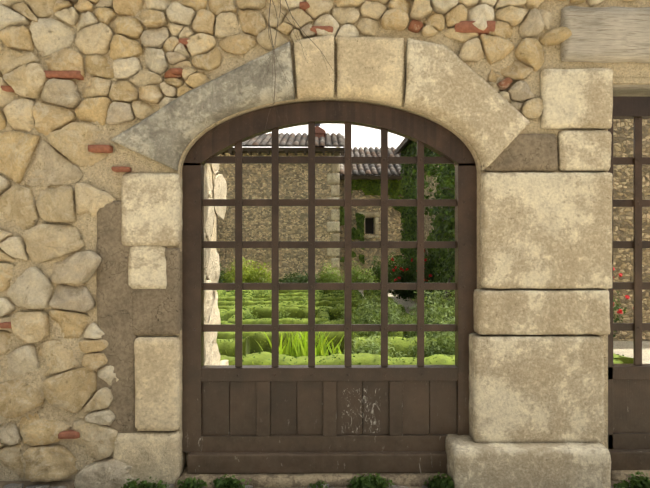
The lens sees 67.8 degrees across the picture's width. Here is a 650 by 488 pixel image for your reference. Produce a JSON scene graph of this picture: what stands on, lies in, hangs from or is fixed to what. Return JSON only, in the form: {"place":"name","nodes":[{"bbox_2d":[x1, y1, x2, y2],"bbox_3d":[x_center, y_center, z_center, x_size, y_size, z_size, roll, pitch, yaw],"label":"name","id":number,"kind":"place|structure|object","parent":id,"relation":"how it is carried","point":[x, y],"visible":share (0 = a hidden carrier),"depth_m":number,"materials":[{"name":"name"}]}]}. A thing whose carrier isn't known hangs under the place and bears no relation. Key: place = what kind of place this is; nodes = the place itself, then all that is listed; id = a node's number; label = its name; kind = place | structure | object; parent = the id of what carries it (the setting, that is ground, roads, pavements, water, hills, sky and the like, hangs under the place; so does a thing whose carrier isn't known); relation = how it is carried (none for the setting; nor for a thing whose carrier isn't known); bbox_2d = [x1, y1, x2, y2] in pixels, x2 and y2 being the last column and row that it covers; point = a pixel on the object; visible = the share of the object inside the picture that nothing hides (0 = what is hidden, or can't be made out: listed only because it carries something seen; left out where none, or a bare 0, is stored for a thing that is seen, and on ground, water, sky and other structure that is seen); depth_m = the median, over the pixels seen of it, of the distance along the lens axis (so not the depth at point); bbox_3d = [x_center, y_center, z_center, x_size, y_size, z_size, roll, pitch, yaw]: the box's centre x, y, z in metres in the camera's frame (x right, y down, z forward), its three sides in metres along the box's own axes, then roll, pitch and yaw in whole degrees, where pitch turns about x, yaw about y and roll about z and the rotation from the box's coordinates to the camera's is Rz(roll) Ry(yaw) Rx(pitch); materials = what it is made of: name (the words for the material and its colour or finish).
{"place":"outdoors","nodes":[
{"label":"outdoors","id":0,"kind":"place"},
{"bbox_2d":[216,215,217,252],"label":"garden wall","id":1,"kind":"structure","parent":0,"point":[217,231],"depth_m":15.90,"materials":[{"name":"beige stone"}]},
{"bbox_2d":[267,124,403,148],"bbox_3d":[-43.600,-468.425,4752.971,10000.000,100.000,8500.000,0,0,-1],"label":"sky","id":2,"kind":"structure","parent":0,"point":[363,137],"depth_m":1903.57,"materials":[{"name":"white"}]},
{"bbox_2d":[340,175,401,179],"bbox_3d":[2.393,-2.235,16.313,3.840,0.100,0.400,0,0,-1],"label":"roof eave","id":3,"kind":"object","parent":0,"point":[378,177],"visible":0.29,"depth_m":16.11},
{"bbox_2d":[339,147,403,174],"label":"house roof","id":4,"kind":"structure","parent":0,"point":[370,169],"depth_m":16.80,"materials":[{"name":"grey tile"}]},
{"bbox_3d":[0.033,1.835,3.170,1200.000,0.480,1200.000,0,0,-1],"label":"ground","id":5,"kind":"structure","parent":0,"visible":0},
{"bbox_2d":[113,430,185,485],"bbox_3d":[-1.172,1.451,3.343,0.448,0.463,0.448,0,0,-1],"label":"jamb stone","id":6,"kind":"object","parent":5,"relation":"on","point":[154,455],"visible":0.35,"depth_m":3.12,"materials":[{"name":"stone"}]},
{"bbox_2d":[134,336,182,430],"bbox_3d":[-1.095,0.910,3.340,0.295,0.620,0.450,0,0,-1],"label":"jamb stone","id":7,"kind":"object","parent":6,"relation":"on","point":[158,365],"visible":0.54,"depth_m":3.12,"materials":[{"name":"stone"}]},
{"bbox_2d":[131,248,181,334],"bbox_3d":[-1.111,0.310,3.350,0.319,0.574,0.423,0,0,-1],"label":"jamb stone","id":8,"kind":"object","parent":7,"relation":"on","point":[156,311],"visible":0.54,"depth_m":3.14,"materials":[{"name":"brown stone"}]},
{"bbox_2d":[128,246,166,288],"bbox_3d":[-1.152,0.145,3.194,0.254,0.304,0.136,0,0,-1],"label":"stone","id":9,"kind":"object","parent":8,"relation":"attached to","point":[146,267],"visible":0.77,"depth_m":3.13,"materials":[{"name":"beige stone"}]},
{"bbox_2d":[121,173,182,246],"bbox_3d":[-1.139,-0.222,3.342,0.380,0.483,0.445,0,0,-1],"label":"jamb stone","id":10,"kind":"object","parent":8,"relation":"on","point":[152,204],"visible":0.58,"depth_m":3.12,"materials":[{"name":"stone"}]},
{"bbox_2d":[111,42,294,170],"bbox_3d":[-0.791,-0.892,3.298,1.186,0.827,0.410,0,0,-1],"label":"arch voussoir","id":11,"kind":"object","parent":10,"relation":"on","point":[167,134],"visible":0.69,"depth_m":3.10,"materials":[{"name":"stone"}]},
{"bbox_2d":[196,0,339,152],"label":"dry vines","id":12,"kind":"object","parent":11,"relation":"attached to","point":[273,52],"visible":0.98,"depth_m":3.04,"materials":[{"name":"brown plant"}]},
{"bbox_2d":[186,163,215,465],"bbox_3d":[-1.179,0.075,3.634,0.585,3.400,0.650,0,0,-1],"label":"wall edge","id":13,"kind":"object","parent":5,"relation":"on","point":[209,174],"depth_m":3.82,"materials":[{"name":"beige stone"}]},
{"bbox_2d":[204,155,228,364],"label":"reveal stones","id":14,"kind":"object","parent":13,"relation":"attached to","point":[212,356],"visible":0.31,"depth_m":3.74,"materials":[{"name":"beige stone"}]},
{"bbox_2d":[216,153,338,290],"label":"stone wall","id":15,"kind":"structure","parent":5,"relation":"on","point":[257,184],"depth_m":15.96,"materials":[{"name":"beige stone"}]},
{"bbox_2d":[221,147,343,155],"bbox_3d":[-3.192,-3.020,15.751,7.780,0.190,0.420,0,0,-1],"label":"roof eave","id":16,"kind":"object","parent":15,"relation":"attached to","point":[268,150],"visible":0.27,"depth_m":15.61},
{"bbox_2d":[234,133,343,146],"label":"tiled roof","id":17,"kind":"structure","parent":15,"relation":"on","point":[301,140],"depth_m":16.15,"materials":[{"name":"grey tile"}]},
{"bbox_2d":[315,126,325,139],"bbox_3d":[-0.265,-3.735,17.168,0.580,0.820,0.580,0,0,-1],"label":"house chimney","id":18,"kind":"object","parent":17,"relation":"on","point":[320,132],"visible":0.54,"depth_m":16.93,"materials":[{"name":"brick"}]},
{"bbox_2d":[327,173,339,184],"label":"corner stone","id":19,"kind":"object","parent":15,"relation":"attached to","point":[333,178],"visible":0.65,"depth_m":15.95,"materials":[{"name":"stone"}]},
{"bbox_2d":[327,222,339,232],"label":"corner stone","id":20,"kind":"object","parent":15,"relation":"attached to","point":[333,227],"visible":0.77,"depth_m":15.95,"materials":[{"name":"stone"}]},
{"bbox_2d":[327,248,339,256],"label":"corner stone","id":21,"kind":"object","parent":15,"relation":"attached to","point":[333,252],"visible":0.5,"depth_m":15.95,"materials":[{"name":"stone"}]},
{"bbox_2d":[327,197,339,207],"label":"corner stone","id":22,"kind":"object","parent":15,"relation":"attached to","point":[333,206],"visible":0.35,"depth_m":15.95,"materials":[{"name":"stone"}]},
{"bbox_2d":[327,153,339,155],"bbox_3d":[0.271,-2.960,16.110,0.441,0.378,0.333,0,0,-1],"label":"house quoin","id":23,"kind":"object","parent":15,"relation":"attached to","point":[335,154],"visible":0.1,"depth_m":15.95,"materials":[{"name":"stone"}]},
{"bbox_2d":[331,185,339,196],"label":"corner stone","id":24,"kind":"object","parent":15,"relation":"attached to","point":[335,190],"visible":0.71,"depth_m":15.95,"materials":[{"name":"stone"}]},
{"bbox_2d":[331,209,339,220],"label":"corner stone","id":25,"kind":"object","parent":15,"relation":"attached to","point":[335,214],"visible":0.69,"depth_m":15.95,"materials":[{"name":"stone"}]},
{"bbox_2d":[331,258,339,268],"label":"corner stone","id":26,"kind":"object","parent":15,"relation":"attached to","point":[336,261],"visible":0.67,"depth_m":15.95,"materials":[{"name":"stone"}]},
{"bbox_2d":[331,164,339,172],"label":"corner stone","id":27,"kind":"object","parent":15,"relation":"attached to","point":[335,167],"visible":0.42,"depth_m":15.95,"materials":[{"name":"stone"}]},
{"bbox_2d":[331,234,339,240],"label":"corner stone","id":28,"kind":"object","parent":15,"relation":"attached to","point":[335,237],"visible":0.56,"depth_m":15.95,"materials":[{"name":"stone"}]},
{"bbox_2d":[3,483,615,487],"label":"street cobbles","id":29,"kind":"object","parent":5,"relation":"on","point":[16,485],"visible":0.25,"depth_m":3.10,"materials":[{"name":"stone"}]},
{"bbox_2d":[175,466,447,487],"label":"threshold","id":30,"kind":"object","parent":5,"relation":"on","point":[306,479],"depth_m":3.14,"materials":[{"name":"stone"}]},
{"bbox_2d":[0,0,635,487],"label":"wall stones","id":31,"kind":"object","parent":5,"relation":"on","point":[22,74],"visible":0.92,"depth_m":3.12,"materials":[{"name":"stone"}]},
{"bbox_2d":[339,180,405,282],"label":"stone wall","id":32,"kind":"structure","parent":5,"relation":"on","point":[394,223],"depth_m":16.48,"materials":[{"name":"beige stone"}]},
{"bbox_2d":[365,218,372,233],"bbox_3d":[1.527,-0.625,16.910,0.340,0.580,0.150,0,0,-1],"label":"window","id":33,"kind":"structure","parent":32,"relation":"attached to","point":[368,225],"depth_m":16.84,"materials":[{"name":"black glass"}]},
{"bbox_2d":[360,212,379,216],"bbox_3d":[1.530,-1.014,16.623,0.724,0.185,0.330,0,0,-1],"label":"window lintel","id":34,"kind":"structure","parent":32,"relation":"attached to","point":[371,214],"depth_m":16.46,"materials":[{"name":"stone"}]},
{"bbox_2d":[363,235,379,237],"bbox_3d":[1.530,-0.245,16.614,0.676,0.106,0.337,0,0,-1],"label":"window sill","id":35,"kind":"structure","parent":32,"relation":"attached to","point":[371,236],"depth_m":16.45,"materials":[{"name":"stone"}]},
{"bbox_2d":[374,217,378,234],"bbox_3d":[1.760,-0.610,16.627,0.146,0.632,0.325,0,0,-1],"label":"window jamb","id":36,"kind":"object","parent":35,"relation":"on","point":[376,225],"visible":0.88,"depth_m":16.47,"materials":[{"name":"stone"}]},
{"bbox_2d":[173,77,649,448],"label":"arch reveal","id":37,"kind":"object","parent":5,"relation":"on","point":[631,80],"visible":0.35,"depth_m":3.20,"materials":[{"name":"beige stone"}]},
{"bbox_2d":[0,322,11,328],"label":"fragment","id":38,"kind":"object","parent":37,"relation":"attached to","point":[5,325],"visible":0.12,"depth_m":3.10,"materials":[{"name":"brick"}]},
{"bbox_2d":[1,85,14,91],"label":"fragment","id":39,"kind":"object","parent":37,"relation":"attached to","point":[7,88],"visible":0.33,"depth_m":3.10,"materials":[{"name":"brick"}]},
{"bbox_2d":[44,70,83,79],"bbox_3d":[-1.762,-1.093,3.179,0.374,0.051,0.155,0,0,-1],"label":"brick","id":40,"kind":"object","parent":37,"relation":"attached to","point":[70,75],"visible":0.44,"depth_m":3.10,"materials":[{"name":"red brick"}]},
{"bbox_2d":[58,430,79,438],"bbox_3d":[-1.653,1.235,3.180,0.133,0.046,0.154,0,0,-1],"label":"brick","id":41,"kind":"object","parent":37,"relation":"attached to","point":[70,434],"visible":0.48,"depth_m":3.11,"materials":[{"name":"red brick"}]},
{"bbox_2d":[88,145,112,152],"bbox_3d":[-1.457,-0.617,3.182,0.143,0.050,0.154,0,0,-1],"label":"brick","id":42,"kind":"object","parent":37,"relation":"attached to","point":[100,148],"visible":0.65,"depth_m":3.11,"materials":[{"name":"brick"}]},
{"bbox_2d":[96,200,136,432],"bbox_3d":[-1.357,0.480,3.199,0.265,1.533,0.123,0,0,-1],"label":"mortar patch","id":43,"kind":"object","parent":37,"relation":"attached to","point":[114,304],"visible":0.62,"depth_m":3.14,"materials":[{"name":"brown concrete"}]},
{"bbox_2d":[111,166,131,171],"bbox_3d":[-1.322,-0.485,3.183,0.113,0.034,0.153,0,0,-1],"label":"fragment","id":44,"kind":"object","parent":37,"relation":"attached to","point":[121,169],"visible":0.65,"depth_m":3.11,"materials":[{"name":"red brick"}]},
{"bbox_2d":[171,68,182,74],"bbox_3d":[-0.957,-1.121,3.187,0.078,0.034,0.148,0,0,-1],"label":"fragment","id":45,"kind":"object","parent":37,"relation":"attached to","point":[176,70],"visible":0.48,"depth_m":3.11,"materials":[{"name":"red brick"}]},
{"bbox_2d":[178,38,188,47],"bbox_3d":[-0.887,-1.305,3.187,0.125,0.045,0.153,0,0,-1],"label":"fragment","id":46,"kind":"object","parent":37,"relation":"attached to","point":[183,41],"visible":0.27,"depth_m":3.11,"materials":[{"name":"brick"}]},
{"bbox_2d":[299,2,309,10],"bbox_3d":[-0.077,-1.545,3.195,0.184,0.046,0.154,0,0,-1],"label":"fragment","id":47,"kind":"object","parent":37,"relation":"attached to","point":[304,6],"visible":0.31,"depth_m":3.12,"materials":[{"name":"brick"}]},
{"bbox_2d":[294,35,333,100],"bbox_3d":[-0.072,-1.149,3.302,0.260,0.391,0.406,0,0,-1],"label":"arch stone","id":48,"kind":"object","parent":37,"relation":"attached to","point":[313,80],"visible":0.81,"depth_m":3.10,"materials":[{"name":"stone"}]},
{"bbox_2d":[310,26,332,34],"bbox_3d":[-0.032,-1.390,3.195,0.173,0.045,0.153,0,0,-1],"label":"fragment","id":49,"kind":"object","parent":37,"relation":"attached to","point":[325,28],"visible":0.38,"depth_m":3.12,"materials":[{"name":"brick"}]},
{"bbox_2d":[0,0,649,480],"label":"wall mortar","id":50,"kind":"object","parent":37,"relation":"attached to","point":[102,176],"visible":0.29,"depth_m":3.16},
{"bbox_2d":[182,101,476,473],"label":"gate","id":51,"kind":"structure","parent":37,"relation":"attached to","point":[312,417],"depth_m":3.25,"materials":[{"name":"brown wood"}]},
{"bbox_2d":[337,36,403,105],"bbox_3d":[0.293,-1.126,3.316,0.435,0.436,0.403,0,0,-1],"label":"arch stone","id":52,"kind":"object","parent":37,"relation":"attached to","point":[370,68],"visible":0.77,"depth_m":3.12,"materials":[{"name":"stone"}]},
{"bbox_2d":[404,38,529,171],"bbox_3d":[0.924,-0.903,3.311,0.808,0.849,0.405,0,0,-1],"label":"arch stone","id":53,"kind":"object","parent":37,"relation":"attached to","point":[476,111],"visible":0.81,"depth_m":3.12,"materials":[{"name":"stone"}]},
{"bbox_2d":[454,21,495,35],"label":"brick fragments","id":54,"kind":"object","parent":37,"relation":"attached to","point":[465,27],"visible":0.52,"depth_m":3.13,"materials":[{"name":"brick"}]},
{"bbox_2d":[560,6,649,62],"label":"lintel beam","id":55,"kind":"structure","parent":37,"relation":"on","point":[613,34],"depth_m":3.13,"materials":[{"name":"grey wood"}]},
{"bbox_2d":[608,96,649,469],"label":"gate","id":56,"kind":"object","parent":37,"relation":"attached to","point":[628,416],"visible":0.56,"depth_m":3.30,"materials":[{"name":"brown wood"}]},
{"bbox_2d":[613,84,649,95],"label":"lintel beam","id":57,"kind":"structure","parent":37,"relation":"attached to","point":[631,90],"depth_m":3.32,"materials":[{"name":"beige stone"}]},
{"bbox_2d":[359,290,649,363],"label":"garden gravel","id":58,"kind":"structure","parent":5,"relation":"on","point":[624,348],"depth_m":7.36,"materials":[{"name":"beige gravel"}]},
{"bbox_2d":[256,332,343,356],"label":"garden irises","id":59,"kind":"object","parent":58,"relation":"on","point":[300,347],"visible":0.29,"depth_m":5.64,"materials":[{"name":"green plant"}]},
{"bbox_2d":[121,140,649,487],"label":"garden foliage leaves","id":60,"kind":"object","parent":58,"relation":"on","point":[444,264],"visible":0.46,"depth_m":9.24,"materials":[{"name":"green plant"}]},
{"bbox_2d":[391,249,629,313],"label":"red flowers","id":61,"kind":"object","parent":60,"relation":"attached to","point":[620,275],"visible":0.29,"depth_m":10.07,"materials":[{"name":"red plant"}]},
{"bbox_2d":[216,290,632,364],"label":"garden hedges","id":62,"kind":"object","parent":58,"relation":"on","point":[224,347],"visible":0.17,"depth_m":6.63,"materials":[{"name":"green plant"}]},
{"bbox_2d":[438,188,453,306],"bbox_3d":[2.972,-0.193,8.515,2.265,3.542,1.339,0,0,-1],"label":"elder tree","id":63,"kind":"object","parent":58,"relation":"on","point":[450,277],"visible":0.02,"depth_m":8.86,"materials":[{"name":"green plant"}]},
{"bbox_2d":[406,119,649,340],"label":"house wall","id":64,"kind":"structure","parent":58,"relation":"on","point":[623,189],"depth_m":7.71,"materials":[{"name":"beige stone"}]},
{"bbox_2d":[394,138,410,155],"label":"house roof fascia","id":65,"kind":"structure","parent":64,"relation":"attached to","point":[402,145],"depth_m":13.39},
{"bbox_2d":[445,434,610,487],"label":"pier base","id":66,"kind":"object","parent":5,"relation":"on","point":[471,463],"visible":0.56,"depth_m":3.01,"materials":[{"name":"stone"}]},
{"bbox_2d":[468,333,604,443],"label":"pier block","id":67,"kind":"structure","parent":66,"relation":"on","point":[536,388],"depth_m":3.12,"materials":[{"name":"stone"}]},
{"bbox_2d":[473,289,610,334],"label":"pier block","id":68,"kind":"structure","parent":67,"relation":"on","point":[541,311],"depth_m":3.13,"materials":[{"name":"stone"}]},
{"bbox_2d":[480,172,612,288],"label":"pier block","id":69,"kind":"structure","parent":68,"relation":"on","point":[538,230],"depth_m":3.13,"materials":[{"name":"stone"}]},
{"bbox_2d":[481,134,557,171],"bbox_3d":[1.278,-0.600,3.267,0.497,0.256,0.236,0,0,-1],"label":"pier render","id":70,"kind":"object","parent":69,"relation":"on","point":[529,153],"visible":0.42,"depth_m":3.15,"materials":[{"name":"brown stone"}]},
{"bbox_2d":[557,130,611,172],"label":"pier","id":71,"kind":"structure","parent":69,"relation":"on","point":[585,151],"depth_m":3.15,"materials":[{"name":"stone"}]},
{"bbox_2d":[540,68,612,129],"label":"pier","id":72,"kind":"structure","parent":71,"relation":"on","point":[577,99],"depth_m":3.14,"materials":[{"name":"stone"}]},
{"bbox_2d":[611,470,649,480],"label":"threshold sill","id":73,"kind":"structure","parent":5,"relation":"on","point":[618,475],"depth_m":3.18,"materials":[{"name":"stone"}]},
{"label":"street paving","id":74,"kind":"structure","parent":0,"visible":0},
{"bbox_2d":[0,480,630,487],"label":"ground","id":75,"kind":"structure","parent":74,"relation":"on","point":[68,483],"depth_m":3.13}
]}

